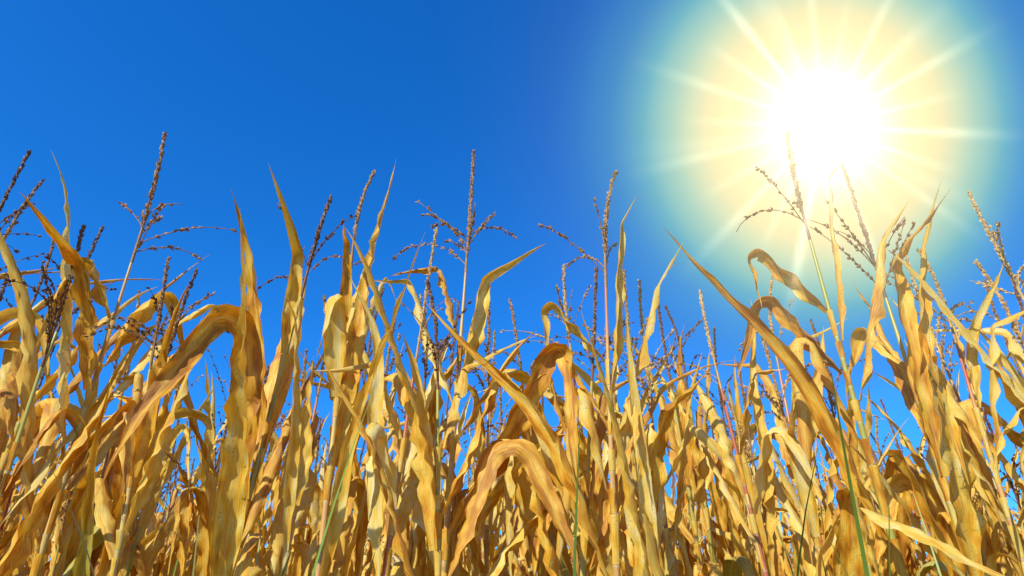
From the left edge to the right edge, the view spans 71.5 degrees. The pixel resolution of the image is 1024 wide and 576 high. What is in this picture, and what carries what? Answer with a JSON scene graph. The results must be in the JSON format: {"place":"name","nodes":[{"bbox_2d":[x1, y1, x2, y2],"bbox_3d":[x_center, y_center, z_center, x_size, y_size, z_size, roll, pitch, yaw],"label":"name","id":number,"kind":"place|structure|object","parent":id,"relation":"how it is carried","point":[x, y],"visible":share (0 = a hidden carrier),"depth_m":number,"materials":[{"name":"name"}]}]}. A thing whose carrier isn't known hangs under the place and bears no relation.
{"place":"outdoors","nodes":[
{"label":"outdoors","id":0,"kind":"place"},
{"bbox_2d":[0,0,1023,560],"label":"sky","id":1,"kind":"structure","parent":0,"point":[683,99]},
{"label":"ground","id":2,"kind":"structure","parent":0,"visible":0},
{"bbox_2d":[0,179,72,397],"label":"corn plant","id":3,"kind":"object","parent":2,"relation":"on","point":[7,314],"visible":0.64,"depth_m":2.36,"materials":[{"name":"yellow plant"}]},
{"bbox_2d":[0,416,72,550],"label":"corn plant","id":4,"kind":"object","parent":2,"relation":"on","point":[6,539],"visible":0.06,"depth_m":3.08,"materials":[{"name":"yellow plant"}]},
{"bbox_2d":[12,441,61,575],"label":"corn plant","id":5,"kind":"object","parent":2,"relation":"on","point":[27,566],"visible":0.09,"depth_m":3.75,"materials":[{"name":"yellow plant"}]},
{"bbox_2d":[0,239,77,497],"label":"corn plant","id":6,"kind":"object","parent":2,"relation":"on","point":[19,482],"visible":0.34,"depth_m":3.00,"materials":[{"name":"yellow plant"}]},
{"bbox_2d":[0,397,99,575],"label":"corn plant","id":7,"kind":"object","parent":2,"relation":"on","point":[4,508],"visible":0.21,"depth_m":2.51,"materials":[{"name":"yellow plant"}]},
{"bbox_2d":[0,336,101,555],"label":"corn plant","id":8,"kind":"object","parent":2,"relation":"on","point":[98,473],"visible":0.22,"depth_m":3.34,"materials":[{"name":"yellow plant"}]},
{"bbox_2d":[47,475,56,575],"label":"corn plant","id":9,"kind":"object","parent":2,"relation":"on","point":[53,552],"visible":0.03,"depth_m":3.77,"materials":[{"name":"yellow plant"}]},
{"bbox_2d":[4,474,102,575],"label":"corn plant","id":10,"kind":"object","parent":2,"relation":"on","point":[21,568],"visible":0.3,"depth_m":3.09,"materials":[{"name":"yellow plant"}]},
{"bbox_2d":[0,368,110,550],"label":"corn plant","id":11,"kind":"object","parent":2,"relation":"on","point":[12,524],"visible":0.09,"depth_m":3.29,"materials":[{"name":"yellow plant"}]},
{"bbox_2d":[15,290,139,575],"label":"corn plant","id":12,"kind":"object","parent":2,"relation":"on","point":[80,400],"visible":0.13,"depth_m":2.53,"materials":[{"name":"brown plant"}]},
{"bbox_2d":[0,150,157,334],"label":"corn plant","id":13,"kind":"object","parent":2,"relation":"on","point":[22,207],"visible":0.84,"depth_m":2.48,"materials":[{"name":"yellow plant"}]},
{"bbox_2d":[35,443,139,552],"bbox_3d":[-2.313,1.835,3.517,1.093,2.771,0.329,4,-27,-12],"label":"corn plant","id":14,"kind":"object","parent":2,"relation":"on","point":[56,533],"visible":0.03,"depth_m":3.69,"materials":[{"name":"yellow plant"}]},
{"bbox_2d":[0,224,179,575],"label":"corn plant","id":15,"kind":"object","parent":2,"relation":"on","point":[17,554],"visible":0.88,"depth_m":1.87,"materials":[{"name":"yellow plant"}]},
{"bbox_2d":[63,372,140,575],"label":"corn plant","id":16,"kind":"object","parent":2,"relation":"on","point":[96,552],"visible":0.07,"depth_m":2.45,"materials":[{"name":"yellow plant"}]},
{"bbox_2d":[0,225,209,560],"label":"corn plant","id":17,"kind":"object","parent":2,"relation":"on","point":[10,366],"visible":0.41,"depth_m":2.21,"materials":[{"name":"yellow plant"}]},
{"bbox_2d":[34,359,178,575],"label":"corn plant","id":18,"kind":"object","parent":2,"relation":"on","point":[160,501],"visible":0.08,"depth_m":3.44,"materials":[{"name":"yellow plant"}]},
{"bbox_2d":[5,375,226,575],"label":"corn plant","id":19,"kind":"object","parent":2,"relation":"on","point":[157,484],"visible":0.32,"depth_m":2.62,"materials":[{"name":"yellow plant"}]},
{"bbox_2d":[0,131,236,575],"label":"corn plant","id":20,"kind":"object","parent":2,"relation":"on","point":[83,271],"visible":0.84,"depth_m":2.01,"materials":[{"name":"yellow plant"}]},
{"bbox_2d":[70,477,195,571],"bbox_3d":[-1.696,1.558,2.747,0.680,2.310,0.340,-14,-33,22],"label":"corn plant","id":21,"kind":"object","parent":2,"relation":"on","point":[148,539],"visible":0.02,"depth_m":3.06,"materials":[{"name":"yellow plant"}]},
{"bbox_2d":[5,404,262,575],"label":"weed grass","id":22,"kind":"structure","parent":2,"relation":"on","point":[196,534],"depth_m":1.37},
{"bbox_2d":[54,256,215,575],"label":"corn plant","id":23,"kind":"object","parent":2,"relation":"on","point":[132,452],"visible":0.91,"depth_m":1.82,"materials":[{"name":"yellow plant"}]},
{"bbox_2d":[72,267,228,575],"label":"corn plant","id":24,"kind":"object","parent":2,"relation":"on","point":[81,566],"visible":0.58,"depth_m":1.84,"materials":[{"name":"yellow plant"}]},
{"bbox_2d":[128,470,186,575],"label":"corn plant","id":25,"kind":"object","parent":2,"relation":"on","point":[159,515],"visible":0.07,"depth_m":3.92,"materials":[{"name":"yellow plant"}]},
{"bbox_2d":[122,399,200,575],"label":"corn plant","id":26,"kind":"object","parent":2,"relation":"on","point":[160,558],"visible":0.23,"depth_m":3.36,"materials":[{"name":"yellow plant"}]},
{"bbox_2d":[132,417,217,575],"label":"corn plant","id":27,"kind":"object","parent":2,"relation":"on","point":[150,528],"visible":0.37,"depth_m":3.25,"materials":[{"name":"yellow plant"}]},
{"bbox_2d":[118,411,251,575],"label":"corn plant","id":28,"kind":"object","parent":2,"relation":"on","point":[139,558],"visible":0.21,"depth_m":2.56,"materials":[{"name":"yellow plant"}]},
{"bbox_2d":[163,460,214,575],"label":"corn plant","id":29,"kind":"object","parent":2,"relation":"on","point":[173,557],"visible":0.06,"depth_m":3.75,"materials":[{"name":"yellow plant"}]},
{"bbox_2d":[154,436,225,575],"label":"corn plant","id":30,"kind":"object","parent":2,"relation":"on","point":[170,541],"visible":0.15,"depth_m":3.85,"materials":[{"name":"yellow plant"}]},
{"bbox_2d":[91,166,357,575],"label":"corn plant","id":31,"kind":"object","parent":2,"relation":"on","point":[252,407],"visible":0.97,"depth_m":1.90,"materials":[{"name":"yellow plant"}]},
{"bbox_2d":[167,365,284,575],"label":"corn plant","id":32,"kind":"object","parent":2,"relation":"on","point":[205,506],"visible":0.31,"depth_m":2.39,"materials":[{"name":"yellow plant"}]},
{"bbox_2d":[178,303,275,575],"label":"corn plant","id":33,"kind":"object","parent":2,"relation":"on","point":[208,408],"visible":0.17,"depth_m":3.06,"materials":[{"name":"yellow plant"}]},
{"bbox_2d":[168,436,287,575],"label":"corn plant","id":34,"kind":"object","parent":2,"relation":"on","point":[268,513],"visible":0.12,"depth_m":3.17,"materials":[{"name":"yellow plant"}]},
{"bbox_2d":[253,349,316,575],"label":"corn plant","id":35,"kind":"object","parent":2,"relation":"on","point":[257,526],"visible":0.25,"depth_m":2.59,"materials":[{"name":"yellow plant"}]},
{"bbox_2d":[251,377,329,568],"bbox_3d":[-1.003,1.585,2.959,0.832,2.680,0.335,21,-37,-29],"label":"corn plant","id":36,"kind":"object","parent":2,"relation":"on","point":[276,488],"visible":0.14,"depth_m":3.41,"materials":[{"name":"yellow plant"}]},
{"bbox_2d":[241,294,368,575],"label":"corn plant","id":37,"kind":"object","parent":2,"relation":"on","point":[297,489],"visible":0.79,"depth_m":1.94,"materials":[{"name":"yellow plant"}]},
{"bbox_2d":[267,432,371,575],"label":"corn plant","id":38,"kind":"object","parent":2,"relation":"on","point":[303,548],"visible":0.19,"depth_m":2.63,"materials":[{"name":"yellow plant"}]},
{"bbox_2d":[283,416,362,575],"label":"corn plant","id":39,"kind":"object","parent":2,"relation":"on","point":[296,556],"visible":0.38,"depth_m":3.15,"materials":[{"name":"yellow plant"}]},
{"bbox_2d":[281,393,372,575],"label":"weed grass","id":40,"kind":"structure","parent":2,"relation":"on","point":[318,555],"depth_m":1.48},
{"bbox_2d":[253,293,407,575],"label":"corn plant","id":41,"kind":"object","parent":2,"relation":"on","point":[315,511],"visible":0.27,"depth_m":2.62,"materials":[{"name":"yellow plant"}]},
{"bbox_2d":[305,466,383,575],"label":"corn plant","id":42,"kind":"object","parent":2,"relation":"on","point":[369,555],"visible":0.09,"depth_m":3.18,"materials":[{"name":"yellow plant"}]},
{"bbox_2d":[298,287,406,575],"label":"corn plant","id":43,"kind":"object","parent":2,"relation":"on","point":[350,531],"visible":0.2,"depth_m":3.26,"materials":[{"name":"yellow plant"}]},
{"bbox_2d":[302,161,423,575],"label":"corn plant","id":44,"kind":"object","parent":2,"relation":"on","point":[346,327],"visible":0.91,"depth_m":2.07,"materials":[{"name":"yellow plant"}]},
{"bbox_2d":[308,228,464,575],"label":"corn plant","id":45,"kind":"object","parent":2,"relation":"on","point":[376,433],"visible":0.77,"depth_m":1.96,"materials":[{"name":"yellow plant"}]},
{"bbox_2d":[384,301,490,563],"bbox_3d":[-0.220,1.395,2.989,0.398,2.956,0.818,-24,-38,34],"label":"corn plant","id":46,"kind":"object","parent":2,"relation":"on","point":[461,421],"visible":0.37,"depth_m":3.38,"materials":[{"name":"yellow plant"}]},
{"bbox_2d":[397,402,507,575],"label":"corn plant","id":47,"kind":"object","parent":2,"relation":"on","point":[420,532],"visible":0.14,"depth_m":2.30,"materials":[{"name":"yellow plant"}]},
{"bbox_2d":[317,229,604,575],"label":"corn plant","id":48,"kind":"object","parent":2,"relation":"on","point":[493,457],"visible":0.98,"depth_m":1.87,"materials":[{"name":"yellow plant"}]},
{"bbox_2d":[362,313,566,575],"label":"corn plant","id":49,"kind":"object","parent":2,"relation":"on","point":[495,495],"visible":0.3,"depth_m":2.44,"materials":[{"name":"yellow plant"}]},
{"bbox_2d":[412,302,530,575],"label":"corn plant","id":50,"kind":"object","parent":2,"relation":"on","point":[460,570],"visible":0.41,"depth_m":2.62,"materials":[{"name":"brown plant"}]},
{"bbox_2d":[443,405,505,575],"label":"corn plant","id":51,"kind":"object","parent":2,"relation":"on","point":[497,523],"visible":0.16,"depth_m":3.21,"materials":[{"name":"yellow plant"}]},
{"bbox_2d":[451,425,515,573],"bbox_3d":[-0.072,1.907,3.500,0.998,2.604,0.278,15,-33,-23],"label":"corn plant","id":52,"kind":"object","parent":2,"relation":"on","point":[468,559],"visible":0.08,"depth_m":3.74,"materials":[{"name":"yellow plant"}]},
{"bbox_2d":[461,386,518,575],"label":"corn plant","id":53,"kind":"object","parent":2,"relation":"on","point":[503,526],"visible":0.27,"depth_m":3.46,"materials":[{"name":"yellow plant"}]},
{"bbox_2d":[347,150,668,575],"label":"corn plant","id":54,"kind":"object","parent":2,"relation":"on","point":[517,425],"visible":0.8,"depth_m":2.10,"materials":[{"name":"yellow plant"}]},
{"bbox_2d":[451,330,580,575],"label":"corn plant","id":55,"kind":"object","parent":2,"relation":"on","point":[475,570],"visible":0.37,"depth_m":3.04,"materials":[{"name":"yellow plant"}]},
{"bbox_2d":[463,481,579,575],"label":"corn plant","id":56,"kind":"object","parent":2,"relation":"on","point":[515,561],"visible":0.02,"depth_m":3.79,"materials":[{"name":"yellow plant"}]},
{"bbox_2d":[486,298,572,575],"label":"corn plant","id":57,"kind":"object","parent":2,"relation":"on","point":[520,487],"visible":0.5,"depth_m":2.40,"materials":[{"name":"yellow plant"}]},
{"bbox_2d":[424,170,680,575],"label":"corn plant","id":58,"kind":"object","parent":2,"relation":"on","point":[548,436],"visible":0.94,"depth_m":1.90,"materials":[{"name":"yellow plant"}]},
{"bbox_2d":[483,358,638,575],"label":"corn plant","id":59,"kind":"object","parent":2,"relation":"on","point":[526,551],"visible":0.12,"depth_m":2.46,"materials":[{"name":"yellow plant"}]},
{"bbox_2d":[450,264,677,575],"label":"corn plant","id":60,"kind":"object","parent":2,"relation":"on","point":[564,570],"visible":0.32,"depth_m":2.77,"materials":[{"name":"yellow plant"}]},
{"bbox_2d":[573,421,580,575],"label":"weed grass","id":61,"kind":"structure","parent":2,"relation":"on","point":[575,545],"depth_m":1.42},
{"bbox_2d":[531,328,642,575],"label":"corn plant","id":62,"kind":"object","parent":2,"relation":"on","point":[594,501],"visible":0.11,"depth_m":2.48,"materials":[{"name":"yellow plant"}]},
{"bbox_2d":[477,267,730,575],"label":"corn plant","id":63,"kind":"object","parent":2,"relation":"on","point":[603,542],"visible":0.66,"depth_m":1.93,"materials":[{"name":"yellow plant"}]},
{"bbox_2d":[551,279,722,575],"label":"corn plant","id":64,"kind":"object","parent":2,"relation":"on","point":[701,435],"visible":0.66,"depth_m":2.01,"materials":[{"name":"yellow plant"}]},
{"bbox_2d":[581,269,711,575],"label":"corn plant","id":65,"kind":"object","parent":2,"relation":"on","point":[650,444],"visible":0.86,"depth_m":1.81,"materials":[{"name":"yellow plant"}]},
{"bbox_2d":[609,305,718,575],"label":"corn plant","id":66,"kind":"object","parent":2,"relation":"on","point":[706,521],"visible":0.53,"depth_m":3.26,"materials":[{"name":"yellow plant"}]},
{"bbox_2d":[668,393,698,575],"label":"corn plant","id":67,"kind":"object","parent":2,"relation":"on","point":[680,567],"visible":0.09,"depth_m":3.16,"materials":[{"name":"yellow plant"}]},
{"bbox_2d":[618,305,756,575],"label":"corn plant","id":68,"kind":"object","parent":2,"relation":"on","point":[738,565],"visible":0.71,"depth_m":2.52,"materials":[{"name":"yellow plant"}]},
{"bbox_2d":[666,447,721,571],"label":"corn plant","id":69,"kind":"object","parent":2,"relation":"on","point":[673,477],"visible":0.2,"depth_m":3.99,"materials":[{"name":"yellow plant"}]},
{"bbox_2d":[665,454,730,572],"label":"corn plant","id":70,"kind":"object","parent":2,"relation":"on","point":[700,534],"visible":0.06,"depth_m":3.83,"materials":[{"name":"yellow plant"}]},
{"bbox_2d":[704,403,733,565],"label":"corn plant","id":71,"kind":"object","parent":2,"relation":"on","point":[721,523],"visible":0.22,"depth_m":3.77,"materials":[{"name":"yellow plant"}]},
{"bbox_2d":[686,326,758,575],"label":"corn plant","id":72,"kind":"object","parent":2,"relation":"on","point":[728,475],"visible":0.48,"depth_m":3.24,"materials":[{"name":"yellow plant"}]},
{"bbox_2d":[675,412,802,575],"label":"corn plant","id":73,"kind":"object","parent":2,"relation":"on","point":[726,554],"visible":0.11,"depth_m":3.22,"materials":[{"name":"yellow plant"}]},
{"bbox_2d":[615,373,869,575],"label":"weed grass","id":74,"kind":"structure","parent":2,"relation":"on","point":[863,553],"depth_m":1.28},
{"bbox_2d":[692,378,793,563],"bbox_3d":[1.115,1.587,2.917,0.314,2.717,1.043,-23,-38,34],"label":"corn plant","id":75,"kind":"object","parent":2,"relation":"on","point":[735,489],"visible":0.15,"depth_m":3.33,"materials":[{"name":"yellow plant"}]},
{"bbox_2d":[693,390,806,575],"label":"corn plant","id":76,"kind":"object","parent":2,"relation":"on","point":[749,547],"visible":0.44,"depth_m":2.63,"materials":[{"name":"yellow plant"}]},
{"bbox_2d":[709,361,823,575],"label":"corn plant","id":77,"kind":"object","parent":2,"relation":"on","point":[736,537],"visible":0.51,"depth_m":2.48,"materials":[{"name":"yellow plant"}]},
{"bbox_2d":[641,289,906,575],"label":"corn plant","id":78,"kind":"object","parent":2,"relation":"on","point":[765,477],"visible":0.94,"depth_m":1.94,"materials":[{"name":"yellow plant"}]},
{"bbox_2d":[756,444,839,548],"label":"corn plant","id":79,"kind":"object","parent":2,"relation":"on","point":[837,510],"visible":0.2,"depth_m":3.78,"materials":[{"name":"yellow plant"}]},
{"bbox_2d":[776,440,829,546],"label":"corn plant","id":80,"kind":"object","parent":2,"relation":"on","point":[786,516],"visible":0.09,"depth_m":4.59,"materials":[{"name":"yellow plant"}]},
{"bbox_2d":[778,424,837,575],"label":"corn plant","id":81,"kind":"object","parent":2,"relation":"on","point":[829,565],"visible":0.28,"depth_m":3.25,"materials":[{"name":"yellow plant"}]},
{"bbox_2d":[664,131,960,575],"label":"corn plant","id":82,"kind":"object","parent":2,"relation":"on","point":[808,397],"visible":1,"depth_m":1.94,"materials":[{"name":"yellow plant"}]},
{"bbox_2d":[720,274,922,566],"bbox_3d":[1.153,0.960,2.438,0.765,2.638,0.304,-11,-35,24],"label":"corn plant","id":83,"kind":"object","parent":2,"relation":"on","point":[770,388],"visible":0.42,"depth_m":2.78,"materials":[{"name":"yellow plant"}]},
{"bbox_2d":[796,459,869,575],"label":"weed grass","id":84,"kind":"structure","parent":2,"relation":"on","point":[798,565],"depth_m":1.47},
{"bbox_2d":[732,340,934,575],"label":"corn plant","id":85,"kind":"object","parent":2,"relation":"on","point":[889,468],"visible":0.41,"depth_m":2.63,"materials":[{"name":"yellow plant"}]},
{"bbox_2d":[776,512,890,575],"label":"weed grass","id":86,"kind":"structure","parent":2,"relation":"on","point":[822,558],"depth_m":1.56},
{"bbox_2d":[782,415,935,574],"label":"corn plant","id":87,"kind":"object","parent":2,"relation":"on","point":[922,444],"visible":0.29,"depth_m":4.09,"materials":[{"name":"yellow plant"}]},
{"bbox_2d":[735,315,1003,575],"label":"corn plant","id":88,"kind":"object","parent":2,"relation":"on","point":[847,550],"visible":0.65,"depth_m":1.76,"materials":[{"name":"yellow plant"}]},
{"bbox_2d":[819,446,919,575],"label":"corn plant","id":89,"kind":"object","parent":2,"relation":"on","point":[914,568],"visible":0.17,"depth_m":3.14,"materials":[{"name":"yellow plant"}]},
{"bbox_2d":[844,435,925,567],"bbox_3d":[1.968,1.512,3.052,0.663,2.294,0.263,-12,-36,12],"label":"corn plant","id":90,"kind":"object","parent":2,"relation":"on","point":[919,519],"visible":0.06,"depth_m":3.38,"materials":[{"name":"yellow plant"}]},
{"bbox_2d":[831,493,941,575],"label":"weed grass","id":91,"kind":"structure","parent":2,"relation":"on","point":[939,572],"depth_m":1.64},
{"bbox_2d":[844,443,936,575],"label":"corn plant","id":92,"kind":"object","parent":2,"relation":"on","point":[882,563],"visible":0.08,"depth_m":3.19,"materials":[{"name":"yellow plant"}]},
{"bbox_2d":[806,163,986,575],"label":"corn plant","id":93,"kind":"object","parent":2,"relation":"on","point":[962,523],"visible":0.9,"depth_m":2.00,"materials":[{"name":"yellow plant"}]},
{"bbox_2d":[873,399,938,575],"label":"corn plant","id":94,"kind":"object","parent":2,"relation":"on","point":[893,433],"visible":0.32,"depth_m":4.10,"materials":[{"name":"yellow plant"}]},
{"bbox_2d":[809,318,1019,575],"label":"corn plant","id":95,"kind":"object","parent":2,"relation":"on","point":[901,517],"visible":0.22,"depth_m":3.16,"materials":[{"name":"yellow plant"}]},
{"bbox_2d":[849,342,1017,575],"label":"corn plant","id":96,"kind":"object","parent":2,"relation":"on","point":[897,485],"visible":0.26,"depth_m":2.43,"materials":[{"name":"yellow plant"}]},
{"bbox_2d":[875,248,1023,575],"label":"corn plant","id":97,"kind":"object","parent":2,"relation":"on","point":[974,368],"visible":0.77,"depth_m":1.98,"materials":[{"name":"yellow plant"}]},
{"bbox_2d":[886,248,1023,492],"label":"corn plant","id":98,"kind":"object","parent":2,"relation":"on","point":[1014,396],"visible":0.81,"depth_m":1.99,"materials":[{"name":"yellow plant"}]},
{"bbox_2d":[900,255,1023,550],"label":"corn plant","id":99,"kind":"object","parent":2,"relation":"on","point":[980,491],"visible":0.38,"depth_m":2.06,"materials":[{"name":"yellow plant"}]},
{"bbox_2d":[920,453,1023,572],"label":"corn plant","id":100,"kind":"object","parent":2,"relation":"on","point":[992,544],"visible":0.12,"depth_m":2.29,"materials":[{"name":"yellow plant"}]},
{"bbox_2d":[928,412,1023,575],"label":"corn plant","id":101,"kind":"object","parent":2,"relation":"on","point":[1008,539],"visible":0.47,"depth_m":2.43,"materials":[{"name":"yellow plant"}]},
{"bbox_2d":[933,191,1023,548],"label":"corn plant","id":102,"kind":"object","parent":2,"relation":"on","point":[1015,348],"visible":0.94,"depth_m":2.08,"materials":[{"name":"yellow plant"}]},
{"bbox_2d":[945,377,1019,575],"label":"corn plant","id":103,"kind":"object","parent":2,"relation":"on","point":[990,514],"visible":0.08,"depth_m":3.23,"materials":[{"name":"yellow plant"}]},
{"bbox_2d":[980,279,1023,425],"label":"corn plant","id":104,"kind":"object","parent":2,"relation":"on","point":[997,362],"visible":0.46,"depth_m":2.88,"materials":[{"name":"yellow plant"}]},
{"bbox_2d":[984,442,1023,575],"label":"corn plant","id":105,"kind":"object","parent":2,"relation":"on","point":[1010,554],"visible":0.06,"depth_m":3.06,"materials":[{"name":"yellow plant"}]},
{"bbox_2d":[1002,266,1023,377],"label":"corn plant","id":106,"kind":"object","parent":2,"relation":"on","point":[1018,298],"visible":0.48,"depth_m":2.70,"materials":[{"name":"yellow plant"}]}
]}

